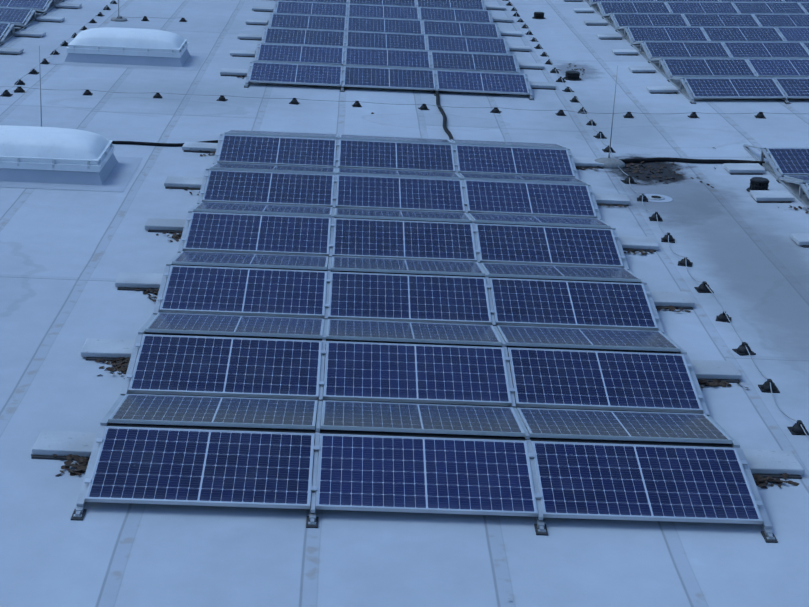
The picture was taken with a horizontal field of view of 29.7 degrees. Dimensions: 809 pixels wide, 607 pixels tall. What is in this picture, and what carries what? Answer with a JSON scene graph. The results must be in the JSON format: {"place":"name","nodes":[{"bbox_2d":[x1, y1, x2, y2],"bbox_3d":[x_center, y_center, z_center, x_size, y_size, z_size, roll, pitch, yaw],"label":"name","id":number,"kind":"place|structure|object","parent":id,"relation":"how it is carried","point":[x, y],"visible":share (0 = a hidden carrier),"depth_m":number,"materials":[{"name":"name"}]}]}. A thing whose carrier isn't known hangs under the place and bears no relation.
{"place":"outdoors","nodes":[
{"label":"outdoors","id":0,"kind":"place"},
{"bbox_2d":[0,0,63,44],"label":"pv array","id":1,"kind":"object","parent":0,"point":[15,12],"visible":1,"depth_m":33.89,"materials":[{"name":"glass"},{"name":"silicon"},{"name":"aluminium"}]},
{"bbox_2d":[0,0,808,606],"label":"roof","id":2,"kind":"structure","parent":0,"point":[66,256],"depth_m":16.32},
{"bbox_2d":[39,46,41,126],"bbox_3d":[-5.407,-3.094,22.690,0.380,1.470,0.380,2,19,-2],"label":"lightning rod","id":3,"kind":"object","parent":2,"relation":"on","point":[40,87],"visible":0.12,"depth_m":22.66,"materials":[{"name":"silver metal"}]},
{"bbox_2d":[0,3,81,54],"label":"ballast","id":4,"kind":"structure","parent":2,"relation":"on","point":[17,51],"depth_m":32.30,"materials":[{"name":"concrete"}]},
{"bbox_2d":[0,0,116,96],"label":"lightning conductor","id":5,"kind":"object","parent":2,"relation":"on","point":[5,93],"visible":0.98,"depth_m":30.20,"materials":[{"name":"black plastic"}]},
{"bbox_2d":[0,125,142,191],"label":"rooflight","id":6,"kind":"object","parent":2,"relation":"on","point":[36,157],"visible":1,"depth_m":20.75,"materials":[{"name":"white plastic"}]},
{"bbox_2d":[111,0,126,21],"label":"air terminal","id":7,"kind":"object","parent":2,"relation":"on","point":[118,19],"visible":0.98,"depth_m":34.78,"materials":[{"name":"silver metal"}]},
{"bbox_2d":[48,27,206,70],"bbox_3d":[-5.447,-5.117,30.135,2.920,0.567,2.040,2,19,-2],"label":"rooflight","id":8,"kind":"object","parent":2,"relation":"on","point":[130,47],"visible":1,"depth_m":29.57,"materials":[{"name":"white plastic"}]},
{"bbox_2d":[120,16,186,21],"bbox_3d":[-5.794,-6.538,35.054,1.620,0.104,0.207,-1,19,-12],"label":"lightning conductor","id":9,"kind":"object","parent":2,"relation":"on","point":[146,19],"visible":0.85,"depth_m":35.00,"materials":[{"name":"black plastic"}]},
{"bbox_2d":[111,140,217,146],"bbox_3d":[-3.601,-2.441,23.259,2.475,0.052,0.310,-2,19,-15],"label":"cable","id":10,"kind":"object","parent":2,"relation":"on","point":[154,144],"visible":0.52,"depth_m":23.14,"materials":[{"name":"black rubber"}]},
{"bbox_2d":[220,5,555,89],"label":"ballast","id":11,"kind":"structure","parent":2,"relation":"on","point":[258,37],"depth_m":33.15,"materials":[{"name":"concrete"}]},
{"bbox_2d":[244,0,533,99],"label":"solar panel array","id":12,"kind":"object","parent":2,"relation":"on","point":[453,45],"visible":1,"depth_m":32.30,"materials":[{"name":"glass"},{"name":"silicon"},{"name":"aluminium"}]},
{"bbox_2d":[0,86,808,118],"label":"lightning conductor","id":13,"kind":"object","parent":2,"relation":"on","point":[19,89],"visible":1,"depth_m":26.80,"materials":[{"name":"black plastic"}]},
{"bbox_2d":[31,142,803,478],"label":"ballast","id":14,"kind":"structure","parent":2,"relation":"on","point":[761,462],"depth_m":14.90,"materials":[{"name":"concrete"}]},
{"bbox_2d":[31,63,808,598],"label":"leaf litter","id":15,"kind":"object","parent":2,"relation":"on","point":[123,365],"visible":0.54,"depth_m":14.52,"materials":[{"name":"brown plant"}]},
{"bbox_2d":[71,130,777,542],"bbox_3d":[0.008,-0.551,17.821,5.342,0.278,13.415,2,19,-2],"label":"solar panel array","id":16,"kind":"object","parent":2,"relation":"on","point":[505,246],"visible":1,"depth_m":14.40,"materials":[{"name":"glass"},{"name":"silicon"},{"name":"aluminium"}]},
{"bbox_2d":[433,89,452,139],"bbox_3d":[0.657,-3.244,26.287,0.115,0.064,5.004,2,19,-3],"label":"cable","id":17,"kind":"object","parent":2,"relation":"on","point":[445,128],"visible":0.92,"depth_m":26.16,"materials":[{"name":"black rubber"}]},
{"bbox_2d":[532,12,544,18],"bbox_3d":[3.401,-7.288,38.615,0.348,0.150,0.348,2,19,-2],"label":"vent cap","id":18,"kind":"object","parent":2,"relation":"on","point":[538,15],"visible":1,"depth_m":38.53,"materials":[{"name":"black plastic"}]},
{"bbox_2d":[563,70,581,80],"bbox_3d":[3.352,-4.551,30.458,0.377,0.150,0.377,2,19,-2],"label":"vent cap","id":19,"kind":"object","parent":2,"relation":"on","point":[572,75],"visible":1,"depth_m":30.36,"materials":[{"name":"black plastic"}]},
{"bbox_2d":[594,65,624,168],"bbox_3d":[3.156,-2.800,23.147,0.520,1.620,0.400,2,19,-2],"label":"air terminal","id":20,"kind":"object","parent":2,"relation":"on","point":[611,163],"visible":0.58,"depth_m":23.22,"materials":[{"name":"silver metal"}]},
{"bbox_2d":[503,0,808,438],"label":"lightning conductor","id":21,"kind":"object","parent":2,"relation":"on","point":[769,386],"visible":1,"depth_m":18.51,"materials":[{"name":"black plastic"}]},
{"bbox_2d":[644,194,672,202],"bbox_3d":[3.559,-1.498,21.591,0.480,0.020,0.480,2,19,-2],"label":"roof drain","id":22,"kind":"object","parent":2,"relation":"on","point":[658,198],"visible":0.92,"depth_m":21.55,"materials":[{"name":"metal"}]},
{"bbox_2d":[619,157,764,165],"bbox_3d":[3.952,-2.223,23.627,3.227,0.144,0.367,2,19,-2],"label":"cable","id":23,"kind":"object","parent":2,"relation":"on","point":[686,160],"visible":0.67,"depth_m":23.66,"materials":[{"name":"black rubber"}]},
{"bbox_2d":[746,177,769,191],"bbox_3d":[5.122,-1.712,22.047,0.348,0.180,0.348,2,19,-2],"label":"vent cap","id":24,"kind":"object","parent":2,"relation":"on","point":[759,183],"visible":0.85,"depth_m":21.97,"materials":[{"name":"black plastic"}]},
{"bbox_2d":[724,163,808,247],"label":"ballast","id":25,"kind":"structure","parent":2,"relation":"on","point":[774,196],"depth_m":21.66,"materials":[{"name":"concrete"}]},
{"bbox_2d":[564,0,678,93],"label":"ballast","id":26,"kind":"structure","parent":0,"point":[653,89],"depth_m":33.36,"materials":[{"name":"concrete"}]},
{"bbox_2d":[585,0,808,103],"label":"pv array","id":27,"kind":"object","parent":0,"point":[728,48],"visible":1,"depth_m":33.57,"materials":[{"name":"glass"},{"name":"aluminium"},{"name":"silicon"}]},
{"bbox_2d":[743,144,808,208],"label":"pv array","id":28,"kind":"object","parent":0,"point":[792,165],"visible":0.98,"depth_m":22.99,"materials":[{"name":"glass"},{"name":"aluminium"},{"name":"silicon"}]}
]}

